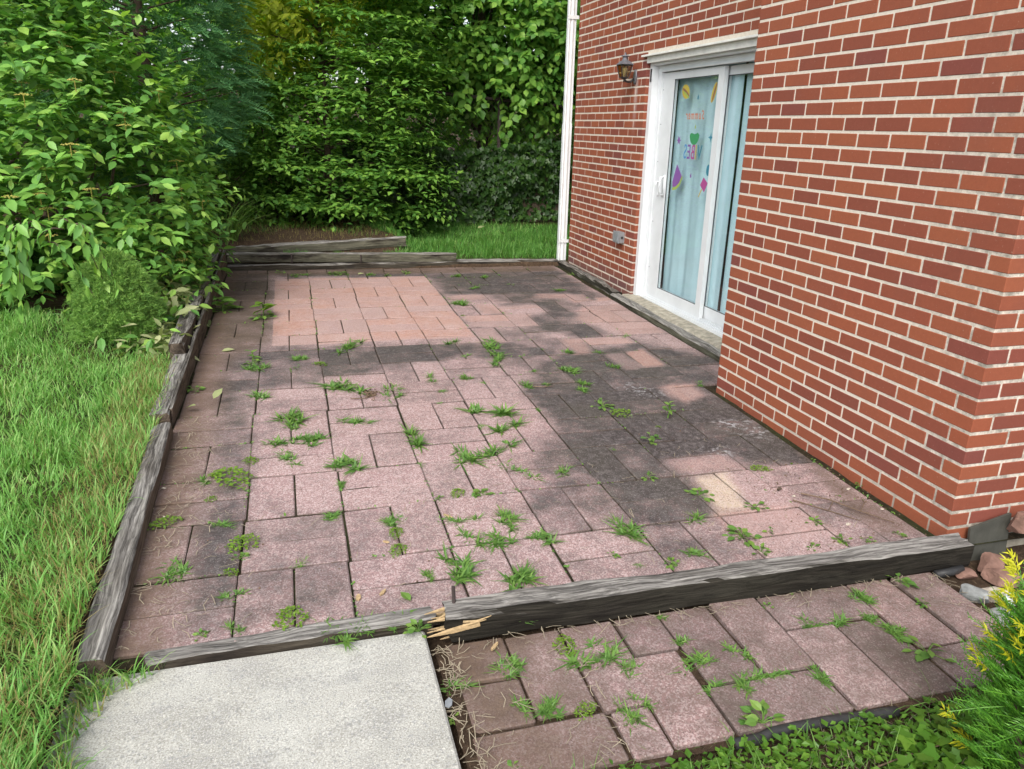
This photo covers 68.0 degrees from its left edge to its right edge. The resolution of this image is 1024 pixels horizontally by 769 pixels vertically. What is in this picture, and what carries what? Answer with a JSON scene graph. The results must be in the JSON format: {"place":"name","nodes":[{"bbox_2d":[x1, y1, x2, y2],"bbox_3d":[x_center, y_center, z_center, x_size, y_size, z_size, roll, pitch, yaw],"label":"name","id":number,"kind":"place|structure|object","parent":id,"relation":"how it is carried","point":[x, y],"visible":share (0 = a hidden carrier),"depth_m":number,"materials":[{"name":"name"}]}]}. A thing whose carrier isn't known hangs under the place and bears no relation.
{"place":"outdoors","nodes":[
{"label":"outdoors","id":0,"kind":"place"},
{"bbox_2d":[0,305,183,768],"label":"lawn","id":1,"kind":"structure","parent":0,"point":[12,558],"depth_m":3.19,"materials":[{"name":"green plant"}]},
{"bbox_2d":[63,247,168,345],"bbox_3d":[-2.571,-0.593,4.896,0.654,0.595,0.636,-4,19,-15],"label":"dwarf spruce","id":2,"kind":"object","parent":1,"relation":"on","point":[136,300],"visible":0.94,"depth_m":4.76,"materials":[{"name":"green plant"}]},
{"bbox_2d":[2,218,122,333],"bbox_3d":[-2.697,-0.627,4.603,0.643,0.740,0.341,-4,19,-15],"label":"cut branch","id":3,"kind":"object","parent":2,"relation":"on","point":[23,229],"visible":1,"depth_m":4.50,"materials":[{"name":"green plant"}]},
{"bbox_2d":[0,78,1023,768],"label":"ground","id":4,"kind":"structure","parent":0,"point":[288,236],"depth_m":2.90,"materials":[{"name":"soil"}]},
{"bbox_2d":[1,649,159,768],"bbox_3d":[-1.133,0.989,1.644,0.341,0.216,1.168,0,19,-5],"label":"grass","id":5,"kind":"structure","parent":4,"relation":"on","point":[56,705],"depth_m":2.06,"materials":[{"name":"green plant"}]},
{"bbox_2d":[0,0,181,212],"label":"woods","id":6,"kind":"object","parent":4,"relation":"on","point":[148,18],"visible":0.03,"depth_m":9.14,"materials":[{"name":"green plant"}]},
{"bbox_2d":[74,422,172,680],"bbox_3d":[-1.451,0.556,2.944,0.091,0.168,1.751,-4,21,-17],"label":"landscape timber","id":7,"kind":"object","parent":4,"relation":"on","point":[99,644],"visible":0.79,"depth_m":2.59,"materials":[{"name":"wood"}]},
{"bbox_2d":[0,0,247,319],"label":"dogwood shrub","id":8,"kind":"object","parent":4,"relation":"on","point":[61,32],"visible":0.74,"depth_m":5.37,"materials":[{"name":"green plant"}]},
{"bbox_2d":[0,0,274,230],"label":"cypress tree","id":9,"kind":"object","parent":4,"relation":"on","point":[217,109],"visible":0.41,"depth_m":7.63,"materials":[{"name":"green plant"}]},
{"bbox_2d":[94,254,221,361],"bbox_3d":[-2.581,-0.656,5.798,0.775,0.477,2.584,-4,19,-15],"label":"pruning pile","id":10,"kind":"object","parent":4,"relation":"on","point":[179,296],"visible":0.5,"depth_m":5.15,"materials":[{"name":"green plant"}]},
{"bbox_2d":[149,353,186,426],"bbox_3d":[-1.892,0.051,4.233,0.098,0.172,0.988,-4,21,-16],"label":"landscape timber","id":11,"kind":"object","parent":4,"relation":"on","point":[169,392],"visible":0.49,"depth_m":4.05,"materials":[{"name":"wood"}]},
{"bbox_2d":[168,250,221,358],"bbox_3d":[-2.483,-0.702,6.074,0.107,0.218,3.186,-4,21,-16],"label":"landscape timber","id":12,"kind":"object","parent":4,"relation":"on","point":[178,344],"visible":0.41,"depth_m":5.06,"materials":[{"name":"grey wood"}]},
{"bbox_2d":[169,249,226,424],"bbox_3d":[-2.287,-0.504,5.696,0.029,0.228,4.073,-4,22,-15],"label":"edging plank","id":13,"kind":"object","parent":4,"relation":"on","point":[185,375],"visible":0.65,"depth_m":4.87,"materials":[{"name":"grey wood"}]},
{"bbox_2d":[162,36,324,222],"bbox_3d":[-3.251,-2.988,9.063,1.586,2.383,2.145,10,20,23],"label":"bushy shrub","id":14,"kind":"object","parent":4,"relation":"on","point":[223,214],"visible":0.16,"depth_m":9.01,"materials":[{"name":"green plant"}]},
{"bbox_2d":[207,189,289,245],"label":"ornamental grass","id":15,"kind":"object","parent":4,"relation":"on","point":[233,235],"depth_m":7.90,"materials":[{"name":"green plant"}]},
{"bbox_2d":[43,631,460,768],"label":"concrete walk","id":16,"kind":"structure","parent":4,"relation":"on","point":[375,703],"depth_m":2.07,"materials":[{"name":"grey concrete"}]},
{"bbox_2d":[403,618,431,638],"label":"leafy weed","id":17,"kind":"object","parent":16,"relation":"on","point":[412,628],"visible":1,"depth_m":2.40,"materials":[{"name":"green plant"}]},
{"bbox_2d":[151,32,387,202],"bbox_3d":[-3.201,-3.447,10.315,3.343,2.368,1.596,-7,20,-23],"label":"understory bush","id":18,"kind":"object","parent":4,"relation":"on","point":[276,102],"visible":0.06,"depth_m":10.11,"materials":[{"name":"green plant"}]},
{"bbox_2d":[192,153,348,226],"bbox_3d":[-2.860,-2.193,9.082,1.844,1.123,1.391,-4,19,-15],"label":"evergreen shrub","id":19,"kind":"object","parent":4,"relation":"on","point":[233,178],"visible":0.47,"depth_m":8.80,"materials":[{"name":"green plant"}]},
{"bbox_2d":[0,0,576,173],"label":"woods","id":20,"kind":"object","parent":4,"relation":"on","point":[187,73],"visible":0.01,"depth_m":12.68,"materials":[{"name":"green plant"}]},
{"bbox_2d":[143,606,436,671],"bbox_3d":[-0.672,0.811,2.372,0.878,0.099,0.080,-4,20,-16],"label":"landscape timber","id":21,"kind":"object","parent":4,"relation":"on","point":[294,638],"visible":0.66,"depth_m":2.34,"materials":[{"name":"grey wood"}]},
{"bbox_2d":[185,213,404,248],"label":"litter","id":22,"kind":"object","parent":4,"relation":"on","point":[312,229],"visible":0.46,"depth_m":8.51,"materials":[{"name":"brown plant"}]},
{"bbox_2d":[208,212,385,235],"bbox_3d":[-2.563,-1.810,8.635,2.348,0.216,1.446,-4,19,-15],"label":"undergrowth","id":23,"kind":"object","parent":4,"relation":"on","point":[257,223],"visible":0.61,"depth_m":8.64,"materials":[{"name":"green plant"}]},
{"bbox_2d":[204,0,400,218],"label":"sunlit tree","id":24,"kind":"object","parent":4,"relation":"on","point":[276,8],"visible":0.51,"depth_m":8.68,"materials":[{"name":"green plant"}]},
{"bbox_2d":[225,236,406,252],"bbox_3d":[-2.057,-1.475,8.063,1.885,0.115,0.115,-7,20,-17],"label":"landscape timber","id":25,"kind":"object","parent":4,"relation":"on","point":[338,245],"visible":0.85,"depth_m":8.04,"materials":[{"name":"grey wood"}]},
{"bbox_2d":[199,0,479,238],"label":"layered tree","id":26,"kind":"object","parent":4,"relation":"on","point":[330,166],"visible":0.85,"depth_m":8.68,"materials":[{"name":"green plant"}]},
{"bbox_2d":[326,193,452,237],"bbox_3d":[-1.467,-2.032,9.542,1.836,0.772,1.064,-4,19,-15],"label":"ground ivy","id":27,"kind":"object","parent":4,"relation":"on","point":[440,226],"visible":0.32,"depth_m":9.38,"materials":[{"name":"green plant"}]},
{"bbox_2d":[227,259,557,270],"bbox_3d":[-1.157,-1.241,8.002,3.468,0.134,0.113,-4,19,-16],"label":"landscape timber","id":28,"kind":"object","parent":4,"relation":"on","point":[299,266],"visible":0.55,"depth_m":7.84,"materials":[{"name":"grey wood"}]},
{"bbox_2d":[226,252,456,261],"bbox_3d":[-1.711,-1.315,7.813,2.318,0.092,0.100,-3,19,-16],"label":"landscape timber","id":29,"kind":"object","parent":28,"relation":"on","point":[346,257],"visible":1,"depth_m":7.76,"materials":[{"name":"grey wood"}]},
{"bbox_2d":[318,74,574,182],"bbox_3d":[-0.821,-3.672,11.672,4.583,2.326,1.765,-4,19,-15],"label":"understory bush","id":30,"kind":"object","parent":4,"relation":"on","point":[467,136],"visible":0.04,"depth_m":11.30,"materials":[{"name":"green plant"}]},
{"bbox_2d":[332,209,569,259],"bbox_3d":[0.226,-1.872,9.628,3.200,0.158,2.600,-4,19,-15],"label":"lawn","id":31,"kind":"structure","parent":4,"relation":"on","point":[515,223],"depth_m":9.51,"materials":[{"name":"green plant"}]},
{"bbox_2d":[339,123,573,223],"bbox_3d":[0.015,-2.777,10.373,4.643,1.488,0.566,-2,19,-9],"label":"ivy hedge","id":32,"kind":"object","parent":4,"relation":"on","point":[500,192],"visible":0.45,"depth_m":10.24,"materials":[{"name":"green plant"}]},
{"bbox_2d":[350,0,580,158],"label":"broad leaved tree","id":33,"kind":"object","parent":4,"relation":"on","point":[489,53],"visible":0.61,"depth_m":9.90,"materials":[{"name":"green plant"}]},
{"bbox_2d":[424,533,974,642],"bbox_3d":[0.741,0.702,2.690,2.116,0.110,0.108,-3,19,-15],"label":"landscape timber","id":34,"kind":"object","parent":4,"relation":"on","point":[505,612],"visible":1,"depth_m":2.62,"materials":[{"name":"grey wood"}]},
{"bbox_2d":[540,669,1015,768],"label":"ground cover","id":35,"kind":"object","parent":4,"relation":"on","point":[793,754],"visible":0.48,"depth_m":2.06,"materials":[{"name":"green plant"}]},
{"bbox_2d":[568,0,1023,546],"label":"brick house","id":36,"kind":"structure","parent":4,"relation":"on","point":[866,330],"depth_m":3.45,"materials":[{"name":"red brick"}]},
{"bbox_2d":[556,0,578,260],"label":"downspout","id":37,"kind":"object","parent":36,"relation":"attached to","point":[572,17],"visible":0.87,"depth_m":8.04,"materials":[{"name":"paint"}]},
{"bbox_2d":[616,52,636,83],"bbox_3d":[0.989,-2.713,6.507,0.170,0.252,0.120,-4,19,-15],"label":"wall lantern","id":38,"kind":"object","parent":36,"relation":"attached to","point":[624,62],"depth_m":6.49,"materials":[{"name":"metal"}]},
{"bbox_2d":[622,34,757,349],"bbox_3d":[1.453,-1.386,5.679,0.263,2.146,2.285,-4,19,-15],"label":"sliding door","id":39,"kind":"structure","parent":36,"relation":"in","point":[706,323],"depth_m":6.14,"materials":[{"name":"white plastic"}]},
{"bbox_3d":[1.609,-2.331,5.395,0.010,0.040,1.800,-4,19,-15],"label":"valance band","id":40,"kind":"object","parent":36,"relation":"attached to","visible":0},
{"bbox_2d":[662,62,746,309],"bbox_3d":[1.484,-1.539,6.026,0.030,1.890,0.945,-4,19,-15],"label":"curtain","id":41,"kind":"object","parent":40,"relation":"hanging from","point":[686,212],"visible":0.69,"depth_m":6.05,"materials":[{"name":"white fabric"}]},
{"bbox_2d":[720,61,754,313],"bbox_3d":[1.744,-1.260,5.223,0.028,1.890,0.813,-4,19,-16],"label":"curtain","id":42,"kind":"object","parent":40,"relation":"hanging from","point":[729,254],"visible":0.06,"depth_m":5.54,"materials":[{"name":"white fabric"}]},
{"bbox_2d":[734,706,900,750],"bbox_3d":[0.872,0.973,2.164,0.541,0.044,0.042,-4,19,-15],"label":"edging strip","id":43,"kind":"object","parent":4,"relation":"on","point":[882,713],"visible":0.73,"depth_m":2.15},
{"bbox_2d":[640,689,1010,768],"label":"litter","id":44,"kind":"object","parent":4,"relation":"on","point":[855,745],"visible":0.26,"depth_m":2.06,"materials":[{"name":"plant"}]},
{"bbox_2d":[760,703,1020,768],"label":"ivy patch","id":45,"kind":"object","parent":4,"relation":"on","point":[922,753],"visible":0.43,"depth_m":2.04,"materials":[{"name":"green plant"}]},
{"bbox_2d":[933,565,964,577],"bbox_3d":[1.675,0.716,2.902,0.135,0.037,0.041,-5,20,-20],"label":"stone","id":46,"kind":"object","parent":4,"relation":"on","point":[951,571],"visible":1,"depth_m":2.89,"materials":[{"name":"grey stone"}]},
{"bbox_2d":[959,583,988,603],"bbox_3d":[1.700,0.775,2.790,0.099,0.061,0.079,10,21,23],"label":"fieldstone","id":47,"kind":"object","parent":4,"relation":"on","point":[974,594],"visible":0.84,"depth_m":2.77,"materials":[{"name":"grey stone"}]},
{"bbox_2d":[938,549,1023,768],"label":"yew shrub","id":48,"kind":"object","parent":4,"relation":"on","point":[1009,682],"visible":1,"depth_m":1.93,"materials":[{"name":"green plant"}]},
{"bbox_2d":[967,512,1011,560],"bbox_3d":[1.922,0.618,3.063,0.195,0.190,0.029,-4,19,-15],"label":"slate sheet","id":49,"kind":"object","parent":4,"relation":"on","point":[992,529],"visible":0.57,"depth_m":3.06,"materials":[{"name":"grey stone"}]},
{"bbox_2d":[977,552,1004,572],"bbox_3d":[1.890,0.711,2.988,0.084,0.058,0.146,15,23,34],"label":"fieldstone","id":50,"kind":"object","parent":4,"relation":"on","point":[990,560],"visible":0.74,"depth_m":2.98,"materials":[{"name":"pink stone"}]},
{"bbox_2d":[981,568,1023,587],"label":"fieldstone","id":51,"kind":"object","parent":4,"relation":"on","point":[992,575],"visible":0.85,"depth_m":2.89,"materials":[{"name":"pink stone"}]},
{"bbox_2d":[1006,511,1023,533],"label":"fieldstone","id":52,"kind":"object","parent":4,"relation":"on","point":[1016,524],"visible":1,"depth_m":3.02,"materials":[{"name":"stone"}]},
{"bbox_2d":[111,266,1023,670],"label":"patio","id":53,"kind":"structure","parent":0,"point":[405,346],"depth_m":3.60,"materials":[{"name":"brick"}]},
{"bbox_2d":[148,556,192,586],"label":"crabgrass weed","id":54,"kind":"object","parent":53,"relation":"on","point":[181,569],"visible":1,"depth_m":2.65,"materials":[{"name":"green plant"}]},
{"bbox_2d":[116,414,272,648],"bbox_3d":[-1.247,0.467,3.157,0.472,0.050,1.893,-4,19,-15],"label":"straw","id":55,"kind":"object","parent":53,"relation":"on","point":[178,531],"visible":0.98,"depth_m":2.95,"materials":[{"name":"plant"}]},
{"bbox_2d":[207,466,252,489],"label":"fine weed","id":56,"kind":"object","parent":53,"relation":"on","point":[216,474],"visible":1,"depth_m":3.31,"materials":[{"name":"green plant"}]},
{"bbox_2d":[225,532,259,553],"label":"fine weed","id":57,"kind":"object","parent":53,"relation":"on","point":[231,545],"visible":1,"depth_m":2.82,"materials":[{"name":"green plant"}]},
{"bbox_2d":[260,433,308,447],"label":"crabgrass weed","id":58,"kind":"object","parent":53,"relation":"on","point":[277,441],"visible":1,"depth_m":3.70,"materials":[{"name":"green plant"}]},
{"bbox_2d":[272,605,308,630],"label":"fine weed","id":59,"kind":"object","parent":53,"relation":"on","point":[287,615],"visible":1,"depth_m":2.42,"materials":[{"name":"green plant"}]},
{"bbox_2d":[266,406,318,426],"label":"crabgrass weed","id":60,"kind":"object","parent":53,"relation":"on","point":[298,415],"visible":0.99,"depth_m":3.98,"materials":[{"name":"green plant"}]},
{"bbox_2d":[293,429,331,449],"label":"crabgrass weed","id":61,"kind":"object","parent":53,"relation":"on","point":[315,437],"visible":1,"depth_m":3.75,"materials":[{"name":"green plant"}]},
{"bbox_2d":[309,615,356,650],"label":"crabgrass weed","id":62,"kind":"object","parent":53,"relation":"on","point":[346,639],"visible":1,"depth_m":2.35,"materials":[{"name":"green plant"}]},
{"bbox_2d":[306,376,376,395],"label":"crabgrass weed","id":63,"kind":"object","parent":53,"relation":"on","point":[335,386],"visible":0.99,"depth_m":4.45,"materials":[{"name":"green plant"}]},
{"bbox_2d":[323,447,377,475],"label":"crabgrass weed","id":64,"kind":"object","parent":53,"relation":"on","point":[341,462],"visible":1,"depth_m":3.48,"materials":[{"name":"green plant"}]},
{"bbox_2d":[400,421,434,452],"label":"crabgrass weed","id":65,"kind":"object","parent":53,"relation":"on","point":[417,442],"visible":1,"depth_m":3.75,"materials":[{"name":"green plant"}]},
{"bbox_2d":[435,542,486,585],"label":"crabgrass weed","id":66,"kind":"object","parent":53,"relation":"on","point":[464,572],"visible":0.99,"depth_m":2.71,"materials":[{"name":"green plant"}]},
{"bbox_2d":[449,443,489,474],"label":"crabgrass weed","id":67,"kind":"object","parent":53,"relation":"on","point":[464,456],"visible":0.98,"depth_m":3.60,"materials":[{"name":"green plant"}]},
{"bbox_2d":[456,524,493,552],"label":"crabgrass weed","id":68,"kind":"object","parent":53,"relation":"on","point":[477,540],"visible":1,"depth_m":2.92,"materials":[{"name":"green plant"}]},
{"bbox_2d":[452,437,525,464],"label":"crabgrass weed","id":69,"kind":"object","parent":53,"relation":"on","point":[490,453],"visible":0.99,"depth_m":3.69,"materials":[{"name":"green plant"}]},
{"bbox_2d":[453,402,526,417],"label":"crabgrass weed","id":70,"kind":"object","parent":53,"relation":"on","point":[477,410],"visible":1,"depth_m":4.17,"materials":[{"name":"green plant"}]},
{"bbox_2d":[477,524,522,555],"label":"crabgrass weed","id":71,"kind":"object","parent":53,"relation":"on","point":[499,542],"visible":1,"depth_m":2.92,"materials":[{"name":"green plant"}]},
{"bbox_2d":[479,414,531,435],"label":"crabgrass weed","id":72,"kind":"object","parent":53,"relation":"on","point":[501,429],"visible":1,"depth_m":3.95,"materials":[{"name":"green plant"}]},
{"bbox_2d":[490,505,529,535],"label":"crabgrass weed","id":73,"kind":"object","parent":53,"relation":"on","point":[506,514],"visible":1,"depth_m":3.07,"materials":[{"name":"green plant"}]},
{"bbox_2d":[149,444,873,635],"bbox_3d":[0.054,0.521,3.148,2.722,0.042,1.049,-4,19,-15],"label":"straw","id":74,"kind":"object","parent":53,"relation":"on","point":[495,514],"visible":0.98,"depth_m":3.03,"materials":[{"name":"beige plant"}]},
{"bbox_2d":[137,269,894,616],"bbox_3d":[-0.519,-0.220,5.194,3.037,0.122,5.672,-4,19,-15],"label":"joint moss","id":75,"kind":"object","parent":53,"relation":"on","point":[417,459],"visible":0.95,"depth_m":3.41,"materials":[{"name":"green plant"}]},
{"bbox_2d":[496,559,548,591],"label":"crabgrass weed","id":76,"kind":"object","parent":53,"relation":"on","point":[521,575],"visible":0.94,"depth_m":2.68,"materials":[{"name":"green plant"}]},
{"bbox_2d":[522,526,567,546],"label":"crabgrass weed","id":77,"kind":"object","parent":53,"relation":"on","point":[540,534],"visible":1,"depth_m":2.95,"materials":[{"name":"green plant"}]},
{"bbox_2d":[170,284,926,617],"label":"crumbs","id":78,"kind":"object","parent":53,"relation":"on","point":[684,516],"visible":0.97,"depth_m":3.41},
{"bbox_2d":[558,260,621,294],"bbox_3d":[0.766,-1.081,7.739,0.107,0.101,1.550,-4,21,-16],"label":"edge board","id":79,"kind":"object","parent":53,"relation":"on","point":[589,278],"visible":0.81,"depth_m":7.65,"materials":[{"name":"grey wood"}]},
{"bbox_2d":[603,512,649,545],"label":"crabgrass weed","id":80,"kind":"object","parent":53,"relation":"on","point":[633,532],"visible":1,"depth_m":3.01,"materials":[{"name":"green plant"}]},
{"bbox_2d":[610,293,720,361],"bbox_3d":[1.256,-0.421,5.958,0.092,0.097,2.329,-4,20,-15],"label":"threshold board","id":81,"kind":"object","parent":53,"relation":"on","point":[701,345],"visible":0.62,"depth_m":5.92,"materials":[{"name":"grey wood"}]},
{"bbox_2d":[721,525,761,546],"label":"leafy weed","id":82,"kind":"object","parent":53,"relation":"on","point":[744,532],"visible":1,"depth_m":3.01,"materials":[{"name":"green plant"}]},
{"bbox_2d":[435,572,1023,768],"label":"paver path","id":83,"kind":"structure","parent":0,"point":[866,664],"depth_m":2.33,"materials":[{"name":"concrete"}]},
{"bbox_2d":[440,674,484,694],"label":"crabgrass weed","id":84,"kind":"object","parent":83,"relation":"on","point":[456,684],"visible":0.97,"depth_m":2.24,"materials":[{"name":"green plant"}]},
{"bbox_2d":[431,638,517,768],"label":"straw","id":85,"kind":"object","parent":83,"relation":"on","point":[461,705],"visible":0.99,"depth_m":2.14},
{"bbox_2d":[484,650,529,679],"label":"crabgrass weed","id":86,"kind":"object","parent":83,"relation":"on","point":[515,662],"visible":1,"depth_m":2.32,"materials":[{"name":"green plant"}]},
{"bbox_2d":[509,695,534,723],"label":"crabgrass weed","id":87,"kind":"object","parent":83,"relation":"on","point":[523,702],"visible":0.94,"depth_m":2.17,"materials":[{"name":"green plant"}]},
{"bbox_2d":[431,627,629,767],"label":"straw","id":88,"kind":"object","parent":83,"relation":"on","point":[536,709],"visible":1,"depth_m":2.17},
{"bbox_2d":[532,692,567,722],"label":"crabgrass weed","id":89,"kind":"object","parent":83,"relation":"on","point":[548,708],"visible":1,"depth_m":2.16,"materials":[{"name":"green plant"}]},
{"bbox_2d":[552,634,577,655],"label":"fine weed","id":90,"kind":"object","parent":83,"relation":"on","point":[568,639],"visible":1,"depth_m":2.42,"materials":[{"name":"green plant"}]},
{"bbox_2d":[549,635,627,673],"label":"crabgrass weed","id":91,"kind":"object","parent":83,"relation":"on","point":[573,660],"visible":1,"depth_m":2.37,"materials":[{"name":"green plant"}]},
{"bbox_2d":[581,634,633,668],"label":"crabgrass weed","id":92,"kind":"object","parent":83,"relation":"on","point":[614,652],"visible":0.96,"depth_m":2.38,"materials":[{"name":"green plant"}]},
{"bbox_2d":[617,657,645,678],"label":"crabgrass weed","id":93,"kind":"object","parent":83,"relation":"on","point":[627,665],"visible":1,"depth_m":2.34,"materials":[{"name":"green plant"}]},
{"bbox_2d":[610,696,655,736],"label":"crabgrass weed","id":94,"kind":"object","parent":83,"relation":"on","point":[633,714],"visible":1,"depth_m":2.15,"materials":[{"name":"green plant"}]},
{"bbox_2d":[666,646,719,675],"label":"crabgrass weed","id":95,"kind":"object","parent":83,"relation":"on","point":[698,656],"visible":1,"depth_m":2.38,"materials":[{"name":"green plant"}]},
{"bbox_2d":[541,574,937,637],"bbox_3d":[0.851,0.767,2.660,1.556,0.025,0.137,-4,19,-15],"label":"straw","id":96,"kind":"object","parent":83,"relation":"on","point":[723,606],"visible":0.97,"depth_m":2.62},
{"bbox_2d":[721,639,759,663],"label":"crabgrass weed","id":97,"kind":"object","parent":83,"relation":"on","point":[745,653],"visible":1,"depth_m":2.43,"materials":[{"name":"green plant"}]},
{"bbox_2d":[729,667,756,698],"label":"crabgrass weed","id":98,"kind":"object","parent":83,"relation":"on","point":[741,682],"visible":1,"depth_m":2.28,"materials":[{"name":"green plant"}]},
{"bbox_2d":[738,699,785,740],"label":"leafy weed","id":99,"kind":"object","parent":83,"relation":"on","point":[763,706],"visible":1,"depth_m":2.14,"materials":[{"name":"green plant"}]},
{"bbox_2d":[806,661,835,692],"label":"crabgrass weed","id":100,"kind":"object","parent":83,"relation":"on","point":[824,677],"visible":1,"depth_m":2.33,"materials":[{"name":"green plant"}]},
{"bbox_2d":[821,608,855,627],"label":"crabgrass weed","id":101,"kind":"object","parent":83,"relation":"on","point":[842,622],"visible":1,"depth_m":2.59,"materials":[{"name":"green plant"}]},
{"bbox_2d":[848,587,880,609],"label":"crabgrass weed","id":102,"kind":"object","parent":83,"relation":"on","point":[864,597],"visible":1,"depth_m":2.72,"materials":[{"name":"green plant"}]},
{"bbox_2d":[878,619,906,641],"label":"crabgrass weed","id":103,"kind":"object","parent":83,"relation":"on","point":[886,626],"visible":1,"depth_m":2.56,"materials":[{"name":"green plant"}]},
{"bbox_2d":[899,634,955,662],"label":"leafy weed","id":104,"kind":"object","parent":83,"relation":"on","point":[921,655],"visible":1,"depth_m":2.45,"materials":[{"name":"green plant"}]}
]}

